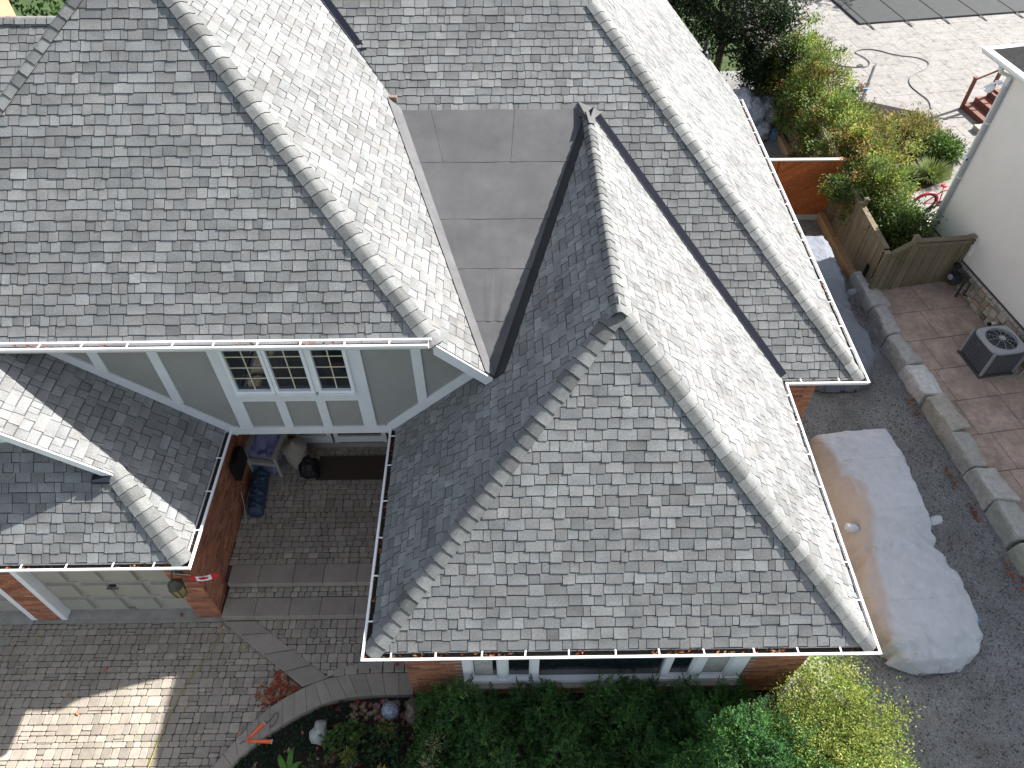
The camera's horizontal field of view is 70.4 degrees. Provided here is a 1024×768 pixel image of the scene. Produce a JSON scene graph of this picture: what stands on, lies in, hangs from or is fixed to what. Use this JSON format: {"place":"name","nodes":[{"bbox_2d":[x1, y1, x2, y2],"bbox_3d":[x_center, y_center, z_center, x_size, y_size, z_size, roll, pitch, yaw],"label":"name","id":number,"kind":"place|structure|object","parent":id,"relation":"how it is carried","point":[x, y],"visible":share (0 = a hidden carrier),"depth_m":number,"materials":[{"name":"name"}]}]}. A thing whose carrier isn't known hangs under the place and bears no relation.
{"place":"outdoors","nodes":[
{"label":"outdoors","id":0,"kind":"place"},
{"bbox_2d":[0,608,222,624],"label":"garage apron","id":1,"kind":"object","parent":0,"point":[123,616],"visible":0.72,"depth_m":12.88,"materials":[{"name":"concrete"}]},
{"bbox_2d":[0,622,301,767],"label":"paver driveway","id":2,"kind":"structure","parent":0,"point":[125,702],"depth_m":12.03,"materials":[{"name":"grey stone"}]},
{"bbox_2d":[148,620,223,767],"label":"edging","id":3,"kind":"object","parent":2,"relation":"on","point":[181,693],"visible":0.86,"depth_m":12.01,"materials":[{"name":"grey stone"}]},
{"bbox_2d":[224,621,327,687],"bbox_3d":[-4.055,4.579,12.449,2.210,0.175,0.350,27,54,22],"label":"walk edging","id":4,"kind":"object","parent":2,"relation":"on","point":[302,672],"visible":0.97,"depth_m":12.35,"materials":[{"name":"concrete"}]},
{"bbox_2d":[254,670,299,708],"bbox_3d":[-3.914,5.060,11.981,0.697,0.145,0.556,-37,58,-28],"label":"leaf pile","id":5,"kind":"object","parent":2,"relation":"on","point":[279,688],"visible":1,"depth_m":12.00,"materials":[{"name":"red plant"}]},
{"bbox_2d":[221,563,372,620],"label":"entry steps","id":6,"kind":"structure","parent":2,"relation":"on","point":[300,592],"depth_m":12.88,"materials":[{"name":"stone"}]},
{"bbox_2d":[225,447,386,582],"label":"porch floor","id":7,"kind":"structure","parent":0,"point":[302,520],"depth_m":13.67,"materials":[{"name":"grey stone"}]},
{"bbox_2d":[241,492,246,523],"bbox_3d":[-5.023,2.327,13.584,0.026,0.460,0.460,-6,49,-5],"label":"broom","id":8,"kind":"object","parent":7,"relation":"on","point":[244,509],"visible":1,"depth_m":13.63,"materials":[{"name":"beige paint"}]},
{"bbox_2d":[247,469,269,517],"bbox_3d":[-4.854,2.084,13.903,0.352,0.362,0.904,-4,49,-3],"label":"rolled tarp","id":9,"kind":"object","parent":7,"relation":"on","point":[257,498],"visible":1,"depth_m":13.76,"materials":[{"name":"blue plastic"}]},
{"bbox_2d":[244,434,288,476],"bbox_3d":[-4.787,1.221,14.236,0.690,0.973,0.795,5,49,5],"label":"porch chair","id":10,"kind":"object","parent":7,"relation":"on","point":[272,461],"visible":0.42,"depth_m":14.10,"materials":[{"name":"beige paint"}]},
{"bbox_2d":[248,434,283,473],"bbox_3d":[-4.902,1.026,14.314,0.750,0.998,1.090,5,49,5],"label":"draped cloth","id":11,"kind":"object","parent":10,"relation":"on","point":[262,445],"visible":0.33,"depth_m":14.22,"materials":[{"name":"fabric"}]},
{"bbox_2d":[282,438,307,469],"bbox_3d":[-4.220,1.358,14.224,0.470,0.800,0.463,-1,49,0],"label":"clay urn","id":12,"kind":"object","parent":7,"relation":"on","point":[295,451],"visible":0.9,"depth_m":14.02,"materials":[{"name":"beige ceramic"}]},
{"bbox_2d":[298,455,319,478],"bbox_3d":[-3.981,1.581,14.178,0.409,0.415,0.468,-19,51,-16],"label":"rubbish bag","id":13,"kind":"object","parent":7,"relation":"on","point":[308,467],"visible":1,"depth_m":14.09,"materials":[{"name":"black plastic"}]},
{"bbox_2d":[315,455,385,479],"bbox_3d":[-3.143,1.668,14.469,1.450,0.016,0.570,-1,49,0],"label":"doormat","id":14,"kind":"object","parent":7,"relation":"on","point":[352,467],"visible":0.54,"depth_m":14.46,"materials":[{"name":"brown fabric"}]},
{"bbox_2d":[254,619,406,679],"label":"walkway","id":15,"kind":"structure","parent":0,"point":[331,648],"depth_m":12.46,"materials":[{"name":"grey stone"}]},
{"bbox_2d":[11,0,876,704],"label":"ground","id":16,"kind":"structure","parent":0,"point":[61,4],"depth_m":30.37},
{"bbox_2d":[8,0,65,15],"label":"tree","id":17,"kind":"object","parent":16,"relation":"on","point":[39,6],"visible":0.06,"depth_m":22.06,"materials":[{"name":"green plant"}]},
{"bbox_2d":[212,673,414,767],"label":"curved kerb","id":18,"kind":"structure","parent":16,"relation":"on","point":[298,704],"depth_m":11.89,"materials":[{"name":"concrete"}]},
{"bbox_2d":[246,721,265,739],"bbox_3d":[-4.063,5.510,11.522,0.070,0.026,0.348,33,56,26],"label":"marker stake","id":19,"kind":"object","parent":18,"relation":"on","point":[261,725],"visible":1,"depth_m":11.53,"materials":[{"name":"orange plastic"}]},
{"bbox_2d":[247,739,272,743],"bbox_3d":[-3.967,5.625,11.419,0.408,0.026,0.070,-1,49,0],"label":"marker stake","id":20,"kind":"object","parent":18,"relation":"on","point":[269,741],"visible":1,"depth_m":11.41,"materials":[{"name":"orange plastic"}]},
{"bbox_2d":[0,0,881,695],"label":"brick house","id":21,"kind":"structure","parent":16,"relation":"on","point":[574,352],"depth_m":10.38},
{"bbox_2d":[0,588,36,619],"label":"door trim","id":22,"kind":"structure","parent":21,"relation":"in","point":[7,603],"depth_m":12.60,"materials":[{"name":"wood"}]},
{"bbox_2d":[9,570,190,619],"bbox_3d":[-6.759,3.187,11.918,2.425,2.725,0.210,-1,49,0],"label":"garage door","id":23,"kind":"structure","parent":21,"relation":"in","point":[61,592],"depth_m":12.28,"materials":[{"name":"metal"}]},
{"bbox_2d":[167,570,187,597],"bbox_3d":[-5.304,3.157,11.508,0.270,0.593,0.332,-1,49,0],"label":"wall lantern","id":24,"kind":"object","parent":21,"relation":"attached to","point":[176,587],"depth_m":11.42,"materials":[{"name":"metal"}]},
{"bbox_2d":[167,571,218,580],"bbox_3d":[-5.021,2.996,11.389,0.828,0.138,0.130,7,49,6],"label":"flag","id":25,"kind":"object","parent":21,"relation":"attached to","point":[208,577],"visible":0.95,"depth_m":11.36,"materials":[{"name":"red fabric"}]},
{"bbox_2d":[230,446,247,480],"bbox_3d":[-5.039,1.449,13.389,0.110,0.440,0.500,-1,49,0],"label":"black mailbox","id":26,"kind":"object","parent":21,"relation":"attached to","point":[238,462],"visible":1,"depth_m":13.30,"materials":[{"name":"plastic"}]},
{"bbox_2d":[217,351,275,395],"bbox_3d":[-3.968,-0.241,10.827,0.640,1.187,0.100,-1,49,0],"label":"window","id":27,"kind":"structure","parent":21,"relation":"in","point":[247,372],"depth_m":10.95,"materials":[{"name":"white paint"}]},
{"bbox_2d":[261,350,316,395],"bbox_3d":[-3.348,-0.247,10.830,0.620,1.187,0.100,-1,49,0],"label":"window","id":28,"kind":"structure","parent":21,"relation":"in","point":[289,373],"depth_m":10.96,"materials":[{"name":"white paint"}]},
{"bbox_2d":[306,350,356,394],"bbox_3d":[-2.708,-0.255,10.834,0.580,1.187,0.100,-1,49,0],"label":"window","id":29,"kind":"structure","parent":21,"relation":"in","point":[331,371],"depth_m":10.96,"materials":[{"name":"white paint"}]},
{"bbox_2d":[333,433,387,441],"bbox_3d":[-3.054,0.429,13.917,1.050,2.200,0.070,-1,49,0],"label":"entry door","id":30,"kind":"structure","parent":21,"relation":"in","point":[339,437],"depth_m":14.60,"materials":[{"name":"white paint"}]},
{"bbox_2d":[462,657,750,683],"bbox_3d":[1.413,4.061,10.853,4.335,1.875,0.120,-1,49,0],"label":"window","id":31,"kind":"structure","parent":21,"relation":"in","point":[708,668],"depth_m":11.30,"materials":[{"name":"white glass"}]},
{"bbox_2d":[667,0,820,98],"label":"dark tree","id":32,"kind":"object","parent":16,"relation":"on","point":[726,28],"visible":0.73,"depth_m":23.04,"materials":[{"name":"green plant"}]},
{"bbox_2d":[728,33,780,95],"bbox_3d":[8.082,-10.329,24.135,1.874,2.532,1.954,-1,49,0],"label":"dark tree","id":33,"kind":"object","parent":16,"relation":"on","point":[748,84],"visible":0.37,"depth_m":23.82,"materials":[{"name":"green plant"}]},
{"bbox_2d":[759,7,840,109],"bbox_3d":[9.125,-10.143,23.312,2.458,3.415,2.568,-1,49,0],"label":"bush","id":34,"kind":"object","parent":16,"relation":"on","point":[816,38],"visible":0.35,"depth_m":22.79,"materials":[{"name":"green plant"}]},
{"bbox_2d":[765,31,862,137],"bbox_3d":[9.140,-8.842,22.154,2.624,3.438,3.041,-1,49,0],"label":"bush","id":35,"kind":"object","parent":16,"relation":"on","point":[811,70],"visible":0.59,"depth_m":21.69,"materials":[{"name":"green plant"}]},
{"bbox_2d":[776,80,890,157],"bbox_3d":[9.307,-7.463,21.304,2.802,2.895,2.529,-17,51,-14],"label":"bush","id":36,"kind":"object","parent":16,"relation":"on","point":[830,109],"visible":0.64,"depth_m":20.92,"materials":[{"name":"green plant"}]},
{"bbox_2d":[817,172,860,207],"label":"bush","id":37,"kind":"object","parent":16,"relation":"on","point":[834,180],"visible":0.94,"depth_m":18.98,"materials":[{"name":"green plant"}]},
{"bbox_2d":[799,99,935,181],"bbox_3d":[9.469,-6.290,20.123,2.910,3.118,2.638,-30,55,-24],"label":"bush","id":38,"kind":"object","parent":16,"relation":"on","point":[852,138],"visible":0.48,"depth_m":19.69,"materials":[{"name":"green plant"}]},
{"bbox_2d":[827,135,927,233],"bbox_3d":[9.465,-5.023,19.135,2.474,2.932,2.436,-15,50,-12],"label":"bush","id":39,"kind":"object","parent":16,"relation":"on","point":[877,188],"visible":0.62,"depth_m":18.69,"materials":[{"name":"green plant"}]},
{"bbox_2d":[856,191,947,267],"bbox_3d":[9.780,-3.782,18.485,2.054,2.272,1.977,-1,49,0],"label":"bush","id":40,"kind":"object","parent":16,"relation":"on","point":[900,225],"visible":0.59,"depth_m":18.05,"materials":[{"name":"green plant"}]},
{"bbox_2d":[234,690,786,767],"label":"garden bed","id":41,"kind":"object","parent":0,"point":[321,753],"visible":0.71,"depth_m":11.62,"materials":[{"name":"green plant"}]},
{"bbox_2d":[278,747,301,767],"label":"lily plant","id":42,"kind":"object","parent":41,"relation":"on","point":[281,763],"visible":1,"depth_m":11.09,"materials":[{"name":"green plant"}]},
{"bbox_2d":[302,752,330,767],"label":"garden perennial","id":43,"kind":"object","parent":41,"relation":"on","point":[309,766],"visible":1,"depth_m":11.14,"materials":[{"name":"green plant"}]},
{"bbox_2d":[309,720,327,745],"bbox_3d":[-3.075,5.512,11.516,0.296,0.244,0.380,-1,49,0],"label":"garden rock","id":44,"kind":"object","parent":41,"relation":"on","point":[320,726],"visible":0.93,"depth_m":11.46,"materials":[{"name":"grey stone"}]},
{"bbox_2d":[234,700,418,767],"bbox_3d":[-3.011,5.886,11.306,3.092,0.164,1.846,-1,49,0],"label":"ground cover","id":45,"kind":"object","parent":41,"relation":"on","point":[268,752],"visible":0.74,"depth_m":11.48,"materials":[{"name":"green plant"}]},
{"bbox_2d":[253,698,415,767],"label":"leaf litter","id":46,"kind":"object","parent":41,"relation":"on","point":[376,705],"visible":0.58,"depth_m":11.75,"materials":[{"name":"brown plant"}]},
{"bbox_2d":[318,718,369,765],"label":"round leaf plant","id":47,"kind":"object","parent":41,"relation":"on","point":[353,738],"visible":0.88,"depth_m":11.40,"materials":[{"name":"green plant"}]},
{"bbox_2d":[337,746,363,767],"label":"goldenrod","id":48,"kind":"object","parent":41,"relation":"on","point":[353,756],"visible":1,"depth_m":10.97,"materials":[{"name":"green plant"}]},
{"bbox_2d":[376,718,395,741],"bbox_3d":[-1.951,5.469,11.381,0.393,0.571,0.365,-1,49,0],"label":"goldenrod","id":49,"kind":"object","parent":41,"relation":"on","point":[382,726],"visible":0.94,"depth_m":11.31,"materials":[{"name":"green plant"}]},
{"bbox_2d":[363,721,415,767],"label":"garden perennial","id":50,"kind":"object","parent":41,"relation":"on","point":[394,733],"visible":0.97,"depth_m":11.27,"materials":[{"name":"green plant"}]},
{"bbox_2d":[381,700,399,719],"bbox_3d":[-1.962,5.265,11.714,0.300,0.300,0.300,-1,49,0],"label":"gazing ball","id":51,"kind":"object","parent":41,"relation":"on","point":[390,709],"visible":0.98,"depth_m":11.62,"materials":[{"name":"silver metal"}]},
{"bbox_2d":[383,752,424,767],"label":"garden perennial","id":52,"kind":"object","parent":41,"relation":"on","point":[411,764],"visible":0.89,"depth_m":11.07,"materials":[{"name":"green plant"}]},
{"bbox_2d":[404,695,423,724],"bbox_3d":[-1.604,5.256,11.728,0.384,0.269,0.364,27,54,22],"label":"garden rock","id":53,"kind":"object","parent":41,"relation":"on","point":[410,708],"visible":0.69,"depth_m":11.66,"materials":[{"name":"grey stone"}]},
{"bbox_2d":[416,752,440,767],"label":"goldenrod","id":54,"kind":"object","parent":41,"relation":"on","point":[432,762],"visible":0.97,"depth_m":10.80,"materials":[{"name":"green plant"}]},
{"bbox_2d":[424,731,445,757],"bbox_3d":[-1.158,5.573,11.161,0.381,0.761,0.378,35,57,27],"label":"goldenrod","id":55,"kind":"object","parent":41,"relation":"on","point":[434,742],"visible":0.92,"depth_m":11.00,"materials":[{"name":"green plant"}]},
{"bbox_2d":[405,669,768,767],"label":"yew hedge","id":56,"kind":"object","parent":41,"relation":"on","point":[566,712],"visible":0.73,"depth_m":11.11,"materials":[{"name":"green plant"}]},
{"bbox_2d":[626,676,835,767],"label":"yew shrub","id":57,"kind":"object","parent":41,"relation":"on","point":[765,740],"visible":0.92,"depth_m":10.57,"materials":[{"name":"green plant"}]},
{"bbox_2d":[749,655,928,767],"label":"privet bush","id":58,"kind":"object","parent":41,"relation":"on","point":[835,719],"visible":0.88,"depth_m":10.96,"materials":[{"name":"green plant"}]},
{"bbox_2d":[720,71,1023,767],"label":"gravel driveway","id":59,"kind":"structure","parent":0,"point":[971,713],"depth_m":13.00,"materials":[{"name":"grey gravel"}]},
{"bbox_2d":[748,97,777,128],"bbox_3d":[8.161,-8.881,23.631,1.080,0.650,1.084,23,53,19],"label":"plastic bag","id":60,"kind":"object","parent":59,"relation":"on","point":[759,114],"visible":0.73,"depth_m":23.46,"materials":[{"name":"grey plastic"}]},
{"bbox_2d":[733,87,755,109],"bbox_3d":[7.778,-9.492,24.017,0.993,0.507,1.312,-1,49,0],"label":"plastic bag","id":61,"kind":"object","parent":60,"relation":"on","point":[745,94],"visible":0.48,"depth_m":23.83,"materials":[{"name":"grey plastic"}]},
{"bbox_2d":[760,92,778,109],"bbox_3d":[8.435,-9.299,23.947,0.746,0.596,0.753,-26,54,-21],"label":"plastic bag","id":62,"kind":"object","parent":60,"relation":"on","point":[767,99],"visible":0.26,"depth_m":23.77,"materials":[{"name":"grey plastic"}]},
{"bbox_2d":[756,122,770,140],"bbox_3d":[8.032,-8.131,23.254,0.696,0.415,0.598,-27,54,-21],"label":"plastic bag","id":63,"kind":"object","parent":59,"relation":"on","point":[764,129],"visible":0.8,"depth_m":23.12,"materials":[{"name":"grey plastic"}]},
{"bbox_2d":[769,128,777,140],"bbox_3d":[8.371,-8.021,23.301,0.200,0.350,0.200,-1,49,0],"label":"water jug","id":64,"kind":"object","parent":59,"relation":"on","point":[773,133],"visible":0.98,"depth_m":23.23,"materials":[{"name":"blue plastic"}]},
{"bbox_2d":[774,124,794,157],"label":"timber beam","id":65,"kind":"structure","parent":59,"relation":"on","point":[783,146],"depth_m":22.97,"materials":[{"name":"brown wood"}]},
{"bbox_2d":[769,157,843,219],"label":"orange gate","id":66,"kind":"structure","parent":59,"relation":"on","point":[799,178],"depth_m":19.74,"materials":[{"name":"brown wood"}]},
{"bbox_2d":[764,42,889,283],"bbox_3d":[8.870,-6.860,21.380,0.178,1.780,10.907,-1,49,0],"label":"wooden fence","id":67,"kind":"object","parent":59,"relation":"on","point":[865,251],"visible":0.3,"depth_m":18.78,"materials":[{"name":"brown wood"}]},
{"bbox_2d":[816,211,855,281],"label":"timber beam","id":68,"kind":"structure","parent":59,"relation":"on","point":[837,248],"depth_m":19.55,"materials":[{"name":"brown wood"}]},
{"bbox_2d":[805,236,875,391],"bbox_3d":[7.247,-1.899,17.300,2.101,1.231,4.530,-1,49,0],"label":"covered car","id":69,"kind":"object","parent":59,"relation":"on","point":[823,255],"visible":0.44,"depth_m":17.01,"materials":[{"name":"white fabric"}]},
{"bbox_2d":[802,656,916,767],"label":"bed edging","id":70,"kind":"object","parent":59,"relation":"on","point":[880,741],"visible":0.09,"depth_m":11.62,"materials":[{"name":"concrete"}]},
{"bbox_2d":[848,272,889,316],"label":"stone block","id":71,"kind":"structure","parent":59,"relation":"on","point":[867,298],"depth_m":17.99,"materials":[{"name":"stone"}]},
{"bbox_2d":[867,305,900,346],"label":"stone block","id":72,"kind":"structure","parent":59,"relation":"on","point":[884,326],"depth_m":17.28,"materials":[{"name":"stone"}]},
{"bbox_2d":[762,141,1023,590],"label":"leaf litter","id":73,"kind":"object","parent":59,"relation":"on","point":[1009,572],"visible":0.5,"depth_m":14.66,"materials":[{"name":"brown plant"}]},
{"bbox_2d":[809,429,982,676],"bbox_3d":[6.885,2.784,13.186,2.003,1.234,4.520,-3,49,-3],"label":"covered car","id":74,"kind":"object","parent":59,"relation":"on","point":[924,617],"visible":0.89,"depth_m":12.81,"materials":[{"name":"white fabric"}]},
{"bbox_2d":[882,333,921,373],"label":"stone block","id":75,"kind":"structure","parent":59,"relation":"on","point":[899,352],"depth_m":16.69,"materials":[{"name":"stone"}]},
{"bbox_2d":[899,365,943,404],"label":"stone block","id":76,"kind":"structure","parent":59,"relation":"on","point":[920,384],"depth_m":16.09,"materials":[{"name":"stone"}]},
{"bbox_2d":[920,392,968,443],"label":"stone block","id":77,"kind":"structure","parent":59,"relation":"on","point":[942,415],"depth_m":15.45,"materials":[{"name":"stone"}]},
{"bbox_2d":[943,431,986,474],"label":"stone block","id":78,"kind":"structure","parent":59,"relation":"on","point":[963,452],"depth_m":14.87,"materials":[{"name":"stone"}]},
{"bbox_2d":[963,466,1017,510],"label":"stone block","id":79,"kind":"structure","parent":59,"relation":"on","point":[989,487],"depth_m":14.28,"materials":[{"name":"stone"}]},
{"bbox_2d":[985,501,1023,547],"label":"stone block","id":80,"kind":"structure","parent":59,"relation":"on","point":[1006,519],"depth_m":13.76,"materials":[{"name":"stone"}]},
{"bbox_2d":[1008,543,1023,579],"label":"stone block","id":81,"kind":"structure","parent":59,"relation":"on","point":[1016,553],"depth_m":13.40,"materials":[{"name":"stone"}]},
{"bbox_2d":[740,0,1023,226],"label":"back patio","id":82,"kind":"structure","parent":0,"point":[954,56],"depth_m":27.18,"materials":[{"name":"beige stone"}]},
{"bbox_2d":[860,63,876,99],"bbox_3d":[12.673,-10.813,25.876,0.241,0.080,3.015,21,52,18],"label":"brush pole","id":83,"kind":"object","parent":82,"relation":"on","point":[865,89],"visible":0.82,"depth_m":25.52,"materials":[{"name":"metal"}]},
{"bbox_2d":[828,49,930,108],"bbox_3d":[13.759,-11.492,26.522,3.342,0.028,4.808,-36,57,-27],"label":"garden hose","id":84,"kind":"object","parent":82,"relation":"on","point":[892,54],"visible":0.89,"depth_m":26.76,"materials":[{"name":"rubber"}]},
{"bbox_2d":[856,102,953,191],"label":"garden island","id":85,"kind":"structure","parent":82,"relation":"on","point":[924,184],"depth_m":22.76,"materials":[{"name":"soil"}]},
{"bbox_2d":[844,95,888,131],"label":"island perennial","id":86,"kind":"object","parent":85,"relation":"on","point":[877,110],"visible":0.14,"depth_m":23.36,"materials":[{"name":"green plant"}]},
{"bbox_2d":[858,110,946,165],"bbox_3d":[12.310,-7.891,22.816,2.877,1.095,2.993,-1,49,0],"label":"island perennial","id":87,"kind":"object","parent":85,"relation":"on","point":[890,115],"visible":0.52,"depth_m":22.78,"materials":[{"name":"green plant"}]},
{"bbox_2d":[892,101,954,141],"bbox_3d":[13.170,-8.330,23.350,1.874,0.829,2.172,-1,49,0],"label":"island perennial","id":88,"kind":"object","parent":85,"relation":"on","point":[925,116],"visible":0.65,"depth_m":23.34,"materials":[{"name":"green plant"}]},
{"bbox_2d":[903,155,956,184],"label":"ornamental grass","id":89,"kind":"object","parent":85,"relation":"on","point":[930,172],"depth_m":21.71,"materials":[{"name":"green plant"}]},
{"bbox_2d":[911,126,971,166],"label":"island perennial","id":90,"kind":"object","parent":85,"relation":"on","point":[950,154],"visible":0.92,"depth_m":22.29,"materials":[{"name":"green plant"}]},
{"bbox_2d":[832,0,1023,29],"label":"pool cover","id":91,"kind":"object","parent":82,"relation":"on","point":[869,12],"visible":1,"depth_m":29.97,"materials":[{"name":"black plastic"}]},
{"bbox_2d":[913,183,947,210],"bbox_3d":[12.113,-5.222,20.365,1.757,1.052,0.557,-1,49,0],"label":"bicycle","id":92,"kind":"object","parent":82,"relation":"on","point":[935,196],"visible":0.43,"depth_m":20.29,"materials":[{"name":"red metal"}]},
{"bbox_2d":[972,124,981,132],"bbox_3d":[15.716,-8.348,23.673,1.300,0.160,0.350,-7,49,-6],"label":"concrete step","id":93,"kind":"object","parent":82,"relation":"on","point":[975,127],"visible":0.21,"depth_m":23.62,"materials":[{"name":"white concrete"}]},
{"bbox_2d":[959,69,1003,123],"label":"deck stairs","id":94,"kind":"structure","parent":82,"relation":"on","point":[977,109],"depth_m":24.24,"materials":[{"name":"brown wood"}]},
{"bbox_2d":[922,204,939,222],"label":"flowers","id":95,"kind":"object","parent":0,"point":[937,205],"visible":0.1,"depth_m":19.95,"materials":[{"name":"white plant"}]},
{"bbox_2d":[881,282,1023,542],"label":"stamped patio","id":96,"kind":"structure","parent":0,"point":[937,322],"depth_m":16.20,"materials":[{"name":"brown concrete"}]},
{"bbox_2d":[868,233,977,289],"bbox_3d":[10.065,-3.005,17.619,2.497,1.635,0.181,-8,49,-7],"label":"gate fence","id":97,"kind":"object","parent":96,"relation":"on","point":[918,259],"visible":0.94,"depth_m":17.57,"materials":[{"name":"brown wood"}]},
{"bbox_2d":[947,262,970,296],"bbox_3d":[10.887,-2.626,17.879,0.330,0.700,1.039,-1,49,0],"label":"gas meter","id":98,"kind":"object","parent":96,"relation":"on","point":[955,276],"visible":0.97,"depth_m":17.74,"materials":[{"name":"metal"}]},
{"bbox_2d":[920,43,1023,367],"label":"neighbour house","id":99,"kind":"structure","parent":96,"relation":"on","point":[983,200],"depth_m":16.58,"materials":[{"name":"beige paint"}]},
{"bbox_2d":[962,154,967,160],"bbox_3d":[10.740,-5.368,17.191,0.125,0.100,0.184,-7,49,-6],"label":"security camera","id":100,"kind":"object","parent":99,"relation":"attached to","point":[965,157],"visible":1,"depth_m":17.16,"materials":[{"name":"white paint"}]},
{"bbox_2d":[967,245,974,255],"bbox_3d":[11.102,-3.219,17.500,0.150,0.290,0.100,-7,49,-6],"label":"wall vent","id":101,"kind":"object","parent":99,"relation":"attached to","point":[972,247],"visible":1,"depth_m":17.48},
{"bbox_2d":[987,322,995,325],"bbox_3d":[11.229,-1.411,16.997,0.187,0.092,0.092,-7,49,-6],"label":"vent pipe","id":102,"kind":"object","parent":99,"relation":"attached to","point":[991,323],"visible":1,"depth_m":16.96,"materials":[{"name":"white plastic"}]},
{"bbox_2d":[984,80,1003,92],"bbox_3d":[10.641,-6.615,16.088,0.348,0.192,0.339,-1,49,0],"label":"flood light","id":103,"kind":"object","parent":99,"relation":"attached to","point":[990,87],"visible":1,"depth_m":16.03,"materials":[{"name":"white paint"}]},
{"bbox_2d":[957,325,1023,378],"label":"air conditioner","id":104,"kind":"object","parent":96,"relation":"on","point":[990,351],"visible":1,"depth_m":16.04,"materials":[{"name":"grey metal"}]}
]}

